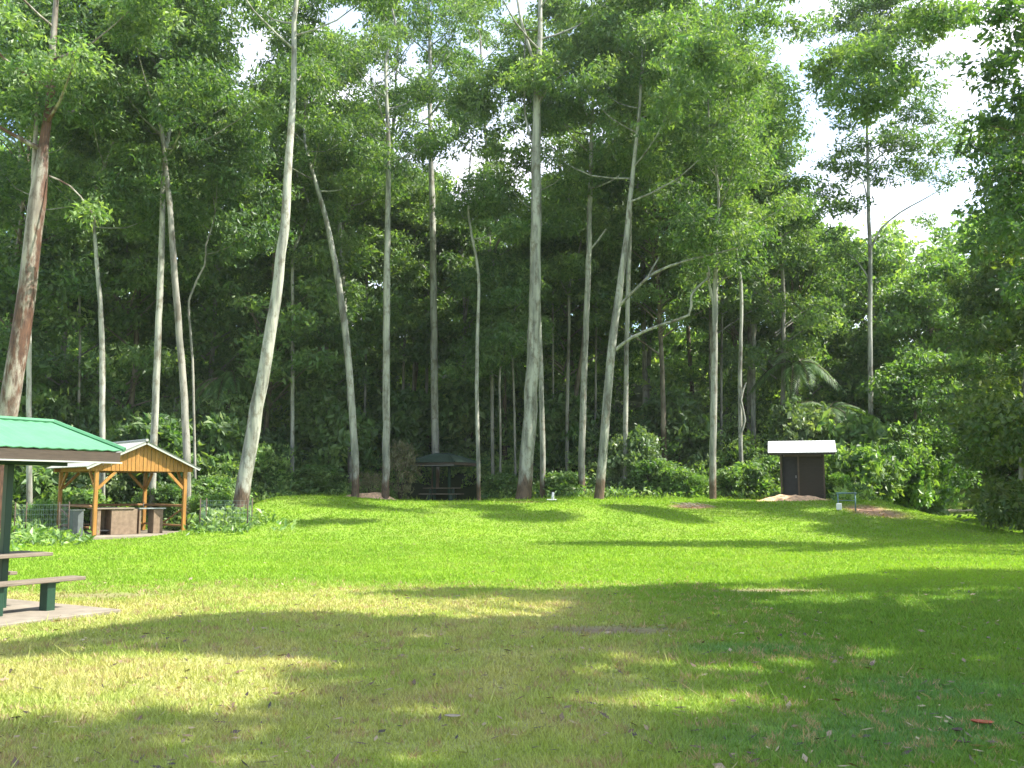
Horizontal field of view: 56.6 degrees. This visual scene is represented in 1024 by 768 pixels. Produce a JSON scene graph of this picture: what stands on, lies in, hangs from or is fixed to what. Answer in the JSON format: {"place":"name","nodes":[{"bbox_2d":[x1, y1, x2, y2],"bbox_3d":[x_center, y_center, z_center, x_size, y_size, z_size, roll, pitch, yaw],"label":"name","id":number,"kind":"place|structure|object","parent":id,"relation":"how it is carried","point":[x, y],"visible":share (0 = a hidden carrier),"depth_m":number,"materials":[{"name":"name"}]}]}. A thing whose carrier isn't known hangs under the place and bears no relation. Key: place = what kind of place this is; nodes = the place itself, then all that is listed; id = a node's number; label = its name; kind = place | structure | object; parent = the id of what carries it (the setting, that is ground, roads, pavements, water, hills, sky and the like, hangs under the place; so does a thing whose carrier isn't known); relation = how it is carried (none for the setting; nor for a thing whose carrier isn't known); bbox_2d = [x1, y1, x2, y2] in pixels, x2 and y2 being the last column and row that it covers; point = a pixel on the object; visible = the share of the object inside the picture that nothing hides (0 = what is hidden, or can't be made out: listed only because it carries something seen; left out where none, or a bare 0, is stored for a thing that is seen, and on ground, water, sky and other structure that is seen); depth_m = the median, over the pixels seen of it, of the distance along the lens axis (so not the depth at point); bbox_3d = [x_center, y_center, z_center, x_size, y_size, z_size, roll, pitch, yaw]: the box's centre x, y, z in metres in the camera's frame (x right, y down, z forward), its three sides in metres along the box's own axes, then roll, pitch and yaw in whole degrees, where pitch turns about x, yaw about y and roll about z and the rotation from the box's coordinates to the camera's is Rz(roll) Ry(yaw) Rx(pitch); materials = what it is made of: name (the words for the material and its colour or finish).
{"place":"outdoors","nodes":[
{"label":"outdoors","id":0,"kind":"place"},
{"bbox_2d":[0,295,1023,767],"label":"ground","id":1,"kind":"structure","parent":0,"point":[634,403],"depth_m":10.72,"materials":[{"name":"green plant"}]},
{"bbox_2d":[0,383,76,423],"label":"dark shrub","id":2,"kind":"object","parent":1,"relation":"on","point":[49,403],"visible":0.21,"depth_m":42.90,"materials":[{"name":"green plant"}]},
{"bbox_2d":[12,465,77,520],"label":"broadleaf shrub","id":3,"kind":"object","parent":1,"relation":"on","point":[19,499],"visible":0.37,"depth_m":37.08,"materials":[{"name":"green plant"}]},
{"bbox_2d":[0,599,120,627],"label":"concrete slab","id":4,"kind":"structure","parent":1,"relation":"on","point":[16,611],"depth_m":12.17,"materials":[{"name":"grey concrete"}]},
{"bbox_2d":[0,551,85,616],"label":"picnic table","id":5,"kind":"object","parent":4,"relation":"on","point":[47,593],"visible":0.88,"depth_m":12.28,"materials":[{"name":"brown wood"}]},
{"bbox_2d":[0,416,125,607],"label":"picnic shelter","id":6,"kind":"object","parent":4,"relation":"on","point":[26,441],"visible":0.96,"depth_m":12.65,"materials":[{"name":"metal"}]},
{"bbox_2d":[2,151,130,426],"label":"sapling","id":7,"kind":"object","parent":1,"relation":"on","point":[74,233],"visible":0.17,"depth_m":44.00,"materials":[{"name":"green plant"}]},
{"bbox_2d":[0,41,148,382],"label":"forest tree","id":8,"kind":"object","parent":1,"relation":"on","point":[67,285],"visible":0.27,"depth_m":41.74,"materials":[{"name":"green plant"}]},
{"bbox_2d":[46,486,113,529],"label":"broadleaf shrub","id":9,"kind":"object","parent":1,"relation":"on","point":[80,496],"visible":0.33,"depth_m":35.83,"materials":[{"name":"green plant"}]},
{"bbox_2d":[0,0,185,527],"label":"gum tree","id":10,"kind":"object","parent":1,"relation":"on","point":[19,341],"visible":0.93,"depth_m":33.66,"materials":[{"name":"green plant"}]},
{"bbox_2d":[0,0,194,500],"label":"gum tree","id":11,"kind":"object","parent":1,"relation":"on","point":[62,167],"visible":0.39,"depth_m":38.49,"materials":[{"name":"green plant"}]},
{"bbox_2d":[0,78,205,413],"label":"forest tree","id":12,"kind":"object","parent":1,"relation":"on","point":[60,345],"visible":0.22,"depth_m":45.48,"materials":[{"name":"green plant"}]},
{"bbox_2d":[64,398,143,506],"bbox_3d":[-18.687,3.711,43.899,4.923,6.123,5.322,-2,-7,20],"label":"dark shrub","id":13,"kind":"object","parent":1,"relation":"on","point":[87,418],"visible":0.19,"depth_m":43.68,"materials":[{"name":"green plant"}]},
{"bbox_2d":[0,0,211,512],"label":"gum tree","id":14,"kind":"object","parent":1,"relation":"on","point":[73,24],"visible":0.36,"depth_m":37.81,"materials":[{"name":"green plant"}]},
{"bbox_2d":[61,530,178,539],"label":"concrete slab","id":15,"kind":"structure","parent":1,"relation":"on","point":[145,533],"depth_m":31.74,"materials":[{"name":"grey concrete"}]},
{"bbox_2d":[87,507,137,534],"bbox_3d":[-13.682,4.679,32.517,1.460,0.931,0.700,6,-9,-43],"label":"barbecue","id":16,"kind":"object","parent":15,"relation":"on","point":[116,520],"visible":0.75,"depth_m":32.43,"materials":[{"name":"brown concrete"}]},
{"bbox_2d":[46,439,200,535],"bbox_3d":[-13.894,3.659,33.841,3.932,3.253,4.170,6,-9,-43],"label":"timber shelter","id":17,"kind":"object","parent":15,"relation":"on","point":[146,456],"visible":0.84,"depth_m":33.10,"materials":[{"name":"orange wood"}]},
{"bbox_2d":[6,99,238,421],"bbox_3d":[-19.121,-4.157,47.311,11.115,22.645,10.572,0,-6,0],"label":"forest tree","id":18,"kind":"object","parent":1,"relation":"on","point":[169,368],"visible":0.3,"depth_m":45.58,"materials":[{"name":"green plant"}]},
{"bbox_2d":[17,0,263,507],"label":"gum tree","id":19,"kind":"object","parent":1,"relation":"on","point":[209,81],"visible":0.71,"depth_m":37.85,"materials":[{"name":"green plant"}]},
{"bbox_2d":[105,412,205,506],"bbox_3d":[-16.256,3.884,42.817,5.470,5.417,5.914,1,-7,-12],"label":"dark shrub","id":20,"kind":"object","parent":1,"relation":"on","point":[169,435],"visible":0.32,"depth_m":41.66,"materials":[{"name":"green plant"}]},
{"bbox_2d":[129,481,191,523],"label":"leafy shrub","id":21,"kind":"object","parent":1,"relation":"on","point":[165,492],"visible":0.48,"depth_m":37.63,"materials":[{"name":"green plant"}]},
{"bbox_2d":[80,0,303,525],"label":"gum tree","id":22,"kind":"object","parent":1,"relation":"on","point":[125,42],"visible":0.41,"depth_m":38.42,"materials":[{"name":"green plant"}]},
{"bbox_2d":[106,98,293,422],"bbox_3d":[-16.385,-3.946,51.321,10.971,23.185,9.573,0,-6,0],"label":"forest tree","id":23,"kind":"object","parent":1,"relation":"on","point":[206,370],"visible":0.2,"depth_m":49.39,"materials":[{"name":"green plant"}]},
{"bbox_2d":[191,475,235,499],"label":"leafy shrub","id":24,"kind":"object","parent":1,"relation":"on","point":[206,485],"visible":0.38,"depth_m":38.61,"materials":[{"name":"green plant"}]},
{"bbox_2d":[180,412,267,498],"bbox_3d":[-14.183,3.997,44.827,5.470,5.652,5.914,3,-7,-23],"label":"dark shrub","id":25,"kind":"object","parent":1,"relation":"on","point":[221,435],"visible":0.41,"depth_m":43.55,"materials":[{"name":"green plant"}]},
{"bbox_2d":[146,103,304,480],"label":"sapling","id":26,"kind":"object","parent":1,"relation":"on","point":[220,174],"visible":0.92,"depth_m":40.51,"materials":[{"name":"green plant"}]},
{"bbox_2d":[176,366,275,422],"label":"forest palm","id":27,"kind":"object","parent":1,"relation":"on","point":[241,384],"visible":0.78,"depth_m":46.38,"materials":[{"name":"green plant"}]},
{"bbox_2d":[163,162,359,433],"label":"forest tree","id":28,"kind":"object","parent":1,"relation":"on","point":[313,370],"visible":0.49,"depth_m":47.38,"materials":[{"name":"leaves"},{"name":"pale bark"}]},
{"bbox_2d":[235,84,366,475],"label":"gum tree","id":29,"kind":"object","parent":1,"relation":"on","point":[315,250],"visible":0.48,"depth_m":47.51,"materials":[{"name":"green plant"}]},
{"bbox_2d":[194,0,410,507],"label":"gum tree","id":30,"kind":"object","parent":1,"relation":"on","point":[301,76],"visible":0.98,"depth_m":36.72,"materials":[{"name":"green plant"}]},
{"bbox_2d":[245,245,372,405],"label":"sapling","id":31,"kind":"object","parent":1,"relation":"on","point":[332,337],"visible":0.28,"depth_m":49.65,"materials":[{"name":"green plant"}]},
{"bbox_2d":[219,0,406,496],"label":"gum tree","id":32,"kind":"object","parent":1,"relation":"on","point":[342,124],"visible":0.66,"depth_m":44.73,"materials":[{"name":"green plant"}]},
{"bbox_2d":[293,463,350,493],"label":"leafy shrub","id":33,"kind":"object","parent":1,"relation":"on","point":[320,476],"visible":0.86,"depth_m":46.55,"materials":[{"name":"green plant"}]},
{"bbox_2d":[281,401,380,480],"bbox_3d":[-9.483,3.519,50.072,4.540,5.322,5.366,-5,-8,36],"label":"leafy shrub","id":34,"kind":"object","parent":1,"relation":"on","point":[324,439],"visible":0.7,"depth_m":48.68,"materials":[{"name":"green plant"}]},
{"bbox_2d":[248,137,420,404],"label":"forest tree","id":35,"kind":"object","parent":1,"relation":"on","point":[372,314],"visible":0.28,"depth_m":51.83,"materials":[{"name":"green plant"}]},
{"bbox_2d":[260,33,425,482],"bbox_3d":[-9.296,-6.358,51.067,8.635,25.162,7.010,-3,-7,23],"label":"gum tree","id":36,"kind":"object","parent":1,"relation":"on","point":[400,194],"visible":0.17,"depth_m":51.41,"materials":[{"name":"green plant"}]},
{"bbox_2d":[304,171,445,464],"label":"sapling","id":37,"kind":"object","parent":1,"relation":"on","point":[367,224],"visible":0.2,"depth_m":55.44,"materials":[{"name":"green plant"}]},
{"bbox_2d":[290,0,489,498],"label":"gum tree","id":38,"kind":"object","parent":1,"relation":"on","point":[421,88],"visible":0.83,"depth_m":45.75,"materials":[{"name":"green plant"}]},
{"bbox_2d":[345,19,454,391],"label":"forest tree","id":39,"kind":"object","parent":1,"relation":"on","point":[443,178],"visible":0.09,"depth_m":60.72,"materials":[{"name":"green plant"}]},
{"bbox_2d":[380,439,423,498],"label":"dry bush","id":40,"kind":"object","parent":1,"relation":"on","point":[395,459],"visible":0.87,"depth_m":47.87,"materials":[{"name":"brown plant"}]},
{"bbox_2d":[375,160,446,388],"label":"tree","id":41,"kind":"object","parent":1,"relation":"on","point":[417,214],"visible":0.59,"depth_m":55.98,"materials":[{"name":"green plant"}]},
{"bbox_2d":[367,388,455,465],"bbox_3d":[-6.010,2.755,54.976,5.914,5.181,5.470,6,-8,-41],"label":"dark shrub","id":42,"kind":"object","parent":1,"relation":"on","point":[410,413],"visible":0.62,"depth_m":53.66,"materials":[{"name":"green plant"}]},
{"bbox_2d":[355,192,485,392],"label":"forest tree","id":43,"kind":"object","parent":1,"relation":"on","point":[421,305],"visible":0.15,"depth_m":55.94,"materials":[{"name":"green plant"}]},
{"bbox_2d":[350,0,498,487],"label":"gum tree","id":44,"kind":"object","parent":1,"relation":"on","point":[444,61],"visible":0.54,"depth_m":53.22,"materials":[{"name":"green plant"}]},
{"bbox_2d":[411,453,481,499],"bbox_3d":[-3.672,4.895,49.764,3.252,2.580,2.750,-3,-7,28],"label":"picnic shelter","id":45,"kind":"object","parent":1,"relation":"on","point":[435,460],"visible":0.81,"depth_m":49.42,"materials":[{"name":"metal"}]},
{"bbox_2d":[10,402,885,550],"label":"undergrowth","id":46,"kind":"object","parent":1,"relation":"on","point":[34,532],"visible":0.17,"depth_m":46.46,"materials":[{"name":"green plant"}]},
{"bbox_2d":[369,214,529,439],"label":"forest tree","id":47,"kind":"object","parent":1,"relation":"on","point":[419,349],"visible":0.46,"depth_m":55.32,"materials":[{"name":"green plant"}]},
{"bbox_2d":[373,61,531,499],"bbox_3d":[-3.153,-5.089,47.249,8.977,22.176,6.756,0,-6,0],"label":"gum tree","id":48,"kind":"object","parent":1,"relation":"on","point":[471,108],"visible":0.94,"depth_m":47.50,"materials":[{"name":"green plant"}]},
{"bbox_2d":[426,375,516,470],"bbox_3d":[-2.697,2.288,56.100,5.744,6.123,6.210,5,-8,-36],"label":"dark shrub","id":49,"kind":"object","parent":1,"relation":"on","point":[459,410],"visible":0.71,"depth_m":54.74,"materials":[{"name":"green plant"}]},
{"bbox_2d":[422,0,548,374],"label":"gum tree","id":50,"kind":"object","parent":1,"relation":"on","point":[486,39],"visible":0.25,"depth_m":59.74,"materials":[{"name":"green plant"}]},
{"bbox_2d":[427,160,555,474],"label":"sapling","id":51,"kind":"object","parent":1,"relation":"on","point":[512,204],"visible":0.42,"depth_m":51.63,"materials":[{"name":"green plant"}]},
{"bbox_2d":[440,263,555,471],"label":"sapling","id":52,"kind":"object","parent":1,"relation":"on","point":[499,358],"visible":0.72,"depth_m":49.08,"materials":[{"name":"green plant"}]},
{"bbox_2d":[444,244,558,474],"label":"sapling","id":53,"kind":"object","parent":1,"relation":"on","point":[517,260],"visible":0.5,"depth_m":49.93,"materials":[{"name":"green plant"}]},
{"bbox_2d":[0,130,1022,473],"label":"hillside forest","id":54,"kind":"object","parent":1,"relation":"on","point":[680,376],"visible":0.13,"depth_m":61.33,"materials":[{"name":"green plant"}]},
{"bbox_2d":[0,506,1023,767],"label":"leaf litter","id":55,"kind":"object","parent":1,"relation":"on","point":[804,758],"visible":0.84,"depth_m":7.22,"materials":[{"name":"brown plant"}]},
{"bbox_2d":[451,43,605,497],"bbox_3d":[1.100,-5.406,47.738,9.150,22.642,5.727,3,-7,-27],"label":"gum tree","id":56,"kind":"object","parent":1,"relation":"on","point":[573,219],"visible":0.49,"depth_m":47.95,"materials":[{"name":"green plant"}]},
{"bbox_2d":[441,0,644,499],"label":"gum tree","id":57,"kind":"object","parent":1,"relation":"on","point":[528,437],"visible":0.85,"depth_m":44.87,"materials":[{"name":"green plant"}]},
{"bbox_2d":[498,0,603,387],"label":"forest tree","id":58,"kind":"object","parent":1,"relation":"on","point":[548,11],"visible":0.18,"depth_m":63.43,"materials":[{"name":"green plant"}]},
{"bbox_2d":[493,195,614,472],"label":"sapling","id":59,"kind":"object","parent":1,"relation":"on","point":[558,299],"visible":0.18,"depth_m":53.62,"materials":[{"name":"green plant"}]},
{"bbox_2d":[510,390,599,472],"bbox_3d":[2.692,2.939,53.956,5.618,5.181,5.197,0,-6,-3],"label":"dark shrub","id":60,"kind":"object","parent":1,"relation":"on","point":[555,414],"visible":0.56,"depth_m":52.77,"materials":[{"name":"green plant"}]},
{"bbox_2d":[543,470,580,497],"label":"broadleaf shrub","id":61,"kind":"object","parent":1,"relation":"on","point":[566,486],"visible":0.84,"depth_m":45.94,"materials":[{"name":"green plant"}]},
{"bbox_2d":[475,181,653,395],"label":"forest tree","id":62,"kind":"object","parent":1,"relation":"on","point":[561,331],"visible":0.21,"depth_m":55.51,"materials":[{"name":"green plant"}]},
{"bbox_2d":[521,137,639,470],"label":"gum tree","id":63,"kind":"object","parent":1,"relation":"on","point":[569,267],"visible":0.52,"depth_m":52.20,"materials":[{"name":"green plant"}]},
{"bbox_2d":[541,172,651,462],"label":"sapling","id":64,"kind":"object","parent":1,"relation":"on","point":[616,188],"visible":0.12,"depth_m":55.49,"materials":[{"name":"green plant"}]},
{"bbox_2d":[544,173,672,442],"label":"forest tree","id":65,"kind":"object","parent":1,"relation":"on","point":[637,315],"visible":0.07,"depth_m":58.43,"materials":[{"name":"green plant"}]},
{"bbox_2d":[512,0,716,490],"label":"gum tree","id":66,"kind":"object","parent":1,"relation":"on","point":[572,46],"visible":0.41,"depth_m":47.53,"materials":[{"name":"green plant"}]},
{"bbox_2d":[605,423,666,493],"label":"pale shrub","id":67,"kind":"object","parent":1,"relation":"on","point":[641,447],"visible":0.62,"depth_m":47.64,"materials":[{"name":"green plant"}]},
{"bbox_2d":[570,18,716,490],"bbox_3d":[6.195,-6.662,49.067,7.383,25.491,9.518,-6,-9,43],"label":"gum tree","id":68,"kind":"object","parent":1,"relation":"on","point":[633,103],"visible":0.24,"depth_m":48.45,"materials":[{"name":"green plant"}]},
{"bbox_2d":[624,458,684,494],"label":"leafy shrub","id":69,"kind":"object","parent":1,"relation":"on","point":[636,479],"visible":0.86,"depth_m":46.68,"materials":[{"name":"green plant"}]},
{"bbox_2d":[567,117,755,460],"bbox_3d":[7.988,-4.725,52.742,11.257,21.804,10.430,-4,-7,32],"label":"forest tree","id":70,"kind":"object","parent":1,"relation":"on","point":[639,230],"visible":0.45,"depth_m":51.63,"materials":[{"name":"green plant"}]},
{"bbox_2d":[634,385,727,468],"bbox_3d":[9.453,2.826,54.043,5.470,5.417,5.914,1,-6,-6],"label":"dark shrub","id":71,"kind":"object","parent":1,"relation":"on","point":[680,411],"visible":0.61,"depth_m":53.05,"materials":[{"name":"green plant"}]},
{"bbox_2d":[520,0,842,498],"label":"gum tree","id":72,"kind":"object","parent":1,"relation":"on","point":[698,66],"visible":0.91,"depth_m":42.90,"materials":[{"name":"green plant"}]},
{"bbox_2d":[614,33,821,414],"bbox_3d":[11.776,-7.496,55.276,10.669,26.738,10.934,3,-7,-22],"label":"forest tree","id":73,"kind":"object","parent":1,"relation":"on","point":[759,305],"visible":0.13,"depth_m":54.34,"materials":[{"name":"green plant"}]},
{"bbox_2d":[656,29,804,433],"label":"forest tree","id":74,"kind":"object","parent":1,"relation":"on","point":[767,318],"visible":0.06,"depth_m":56.80,"materials":[{"name":"green plant"}]},
{"bbox_2d":[705,466,755,496],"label":"leafy shrub","id":75,"kind":"object","parent":1,"relation":"on","point":[735,475],"visible":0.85,"depth_m":46.03,"materials":[{"name":"green plant"}]},
{"bbox_2d":[685,80,800,462],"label":"gum tree","id":76,"kind":"object","parent":1,"relation":"on","point":[741,209],"visible":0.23,"depth_m":50.02,"materials":[{"name":"green plant"}]},
{"bbox_2d":[725,460,777,497],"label":"broadleaf shrub","id":77,"kind":"object","parent":1,"relation":"on","point":[756,470],"visible":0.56,"depth_m":46.10,"materials":[{"name":"green plant"}]},
{"bbox_2d":[701,39,820,459],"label":"gum tree","id":78,"kind":"object","parent":1,"relation":"on","point":[771,48],"visible":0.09,"depth_m":56.47,"materials":[{"name":"green plant"}]},
{"bbox_2d":[695,99,866,409],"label":"forest tree","id":79,"kind":"object","parent":1,"relation":"on","point":[822,306],"visible":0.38,"depth_m":54.78,"materials":[{"name":"green plant"}]},
{"bbox_2d":[747,97,838,435],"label":"gum tree","id":80,"kind":"object","parent":1,"relation":"on","point":[808,241],"visible":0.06,"depth_m":57.13,"materials":[{"name":"green plant"}]},
{"bbox_2d":[749,352,846,402],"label":"forest palm","id":81,"kind":"object","parent":1,"relation":"on","point":[798,374],"visible":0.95,"depth_m":54.54,"materials":[{"name":"green plant"}]},
{"bbox_2d":[768,440,835,498],"bbox_3d":[13.370,3.951,43.801,2.940,2.656,2.705,-2,-7,16],"label":"toilet hut","id":82,"kind":"object","parent":1,"relation":"on","point":[802,468],"visible":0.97,"depth_m":43.02,"materials":[{"name":"metal"}]},
{"bbox_2d":[760,392,844,457],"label":"pale shrub","id":83,"kind":"object","parent":1,"relation":"on","point":[792,423],"visible":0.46,"depth_m":51.54,"materials":[{"name":"green plant"}]},
{"bbox_2d":[725,215,890,402],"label":"forest tree","id":84,"kind":"object","parent":1,"relation":"on","point":[815,284],"visible":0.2,"depth_m":58.90,"materials":[{"name":"green plant"}]},
{"bbox_2d":[634,0,985,498],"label":"gum tree","id":85,"kind":"object","parent":1,"relation":"on","point":[860,57],"visible":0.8,"depth_m":42.15,"materials":[{"name":"green plant"}]},
{"bbox_2d":[809,408,892,471],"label":"broadleaf shrub","id":86,"kind":"object","parent":1,"relation":"on","point":[863,429],"visible":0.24,"depth_m":50.10,"materials":[{"name":"green plant"}]},
{"bbox_2d":[824,442,885,498],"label":"broadleaf shrub","id":87,"kind":"object","parent":1,"relation":"on","point":[864,467],"visible":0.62,"depth_m":45.11,"materials":[{"name":"green plant"}]},
{"bbox_2d":[850,452,912,502],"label":"leafy shrub","id":88,"kind":"object","parent":1,"relation":"on","point":[897,474],"visible":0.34,"depth_m":45.36,"materials":[{"name":"green plant"}]},
{"bbox_2d":[815,243,954,423],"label":"forest tree","id":89,"kind":"object","parent":1,"relation":"on","point":[882,267],"visible":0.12,"depth_m":62.23,"materials":[{"name":"green plant"}]},
{"bbox_2d":[795,0,977,414],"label":"gum tree","id":90,"kind":"object","parent":1,"relation":"on","point":[865,17],"visible":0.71,"depth_m":53.70,"materials":[{"name":"green plant"}]},
{"bbox_2d":[875,439,943,509],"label":"leafy shrub","id":91,"kind":"object","parent":1,"relation":"on","point":[924,470],"visible":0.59,"depth_m":46.86,"materials":[{"name":"green plant"}]},
{"bbox_2d":[856,346,984,509],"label":"dark tree","id":92,"kind":"object","parent":1,"relation":"on","point":[904,386],"visible":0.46,"depth_m":49.67,"materials":[{"name":"plant"}]},
{"bbox_2d":[839,247,1007,443],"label":"forest tree","id":93,"kind":"object","parent":1,"relation":"on","point":[923,294],"visible":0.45,"depth_m":55.29,"materials":[{"name":"green plant"}]},
{"bbox_2d":[916,226,1023,483],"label":"dark tree","id":94,"kind":"object","parent":1,"relation":"on","point":[977,338],"visible":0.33,"depth_m":39.36,"materials":[{"name":"green plant"}]},
{"bbox_2d":[932,253,1023,532],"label":"dark tree","id":95,"kind":"object","parent":1,"relation":"on","point":[978,429],"visible":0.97,"depth_m":31.70,"materials":[{"name":"green plant"}]},
{"bbox_2d":[933,93,1023,525],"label":"gum tree","id":96,"kind":"object","parent":1,"relation":"on","point":[956,288],"visible":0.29,"depth_m":39.37,"materials":[{"name":"green plant"}]},
{"bbox_2d":[941,256,1023,514],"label":"dark tree","id":97,"kind":"object","parent":1,"relation":"on","point":[971,456],"visible":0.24,"depth_m":41.47,"materials":[{"name":"green plant"}]},
{"bbox_2d":[942,0,1023,312],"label":"overhanging tree","id":98,"kind":"object","parent":1,"relation":"on","point":[1006,58],"visible":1,"depth_m":28.19,"materials":[{"name":"green plant"}]},
{"bbox_2d":[3,0,1023,341],"label":"sky","id":99,"kind":"structure","parent":0,"point":[891,201],"materials":[{"name":"white"}]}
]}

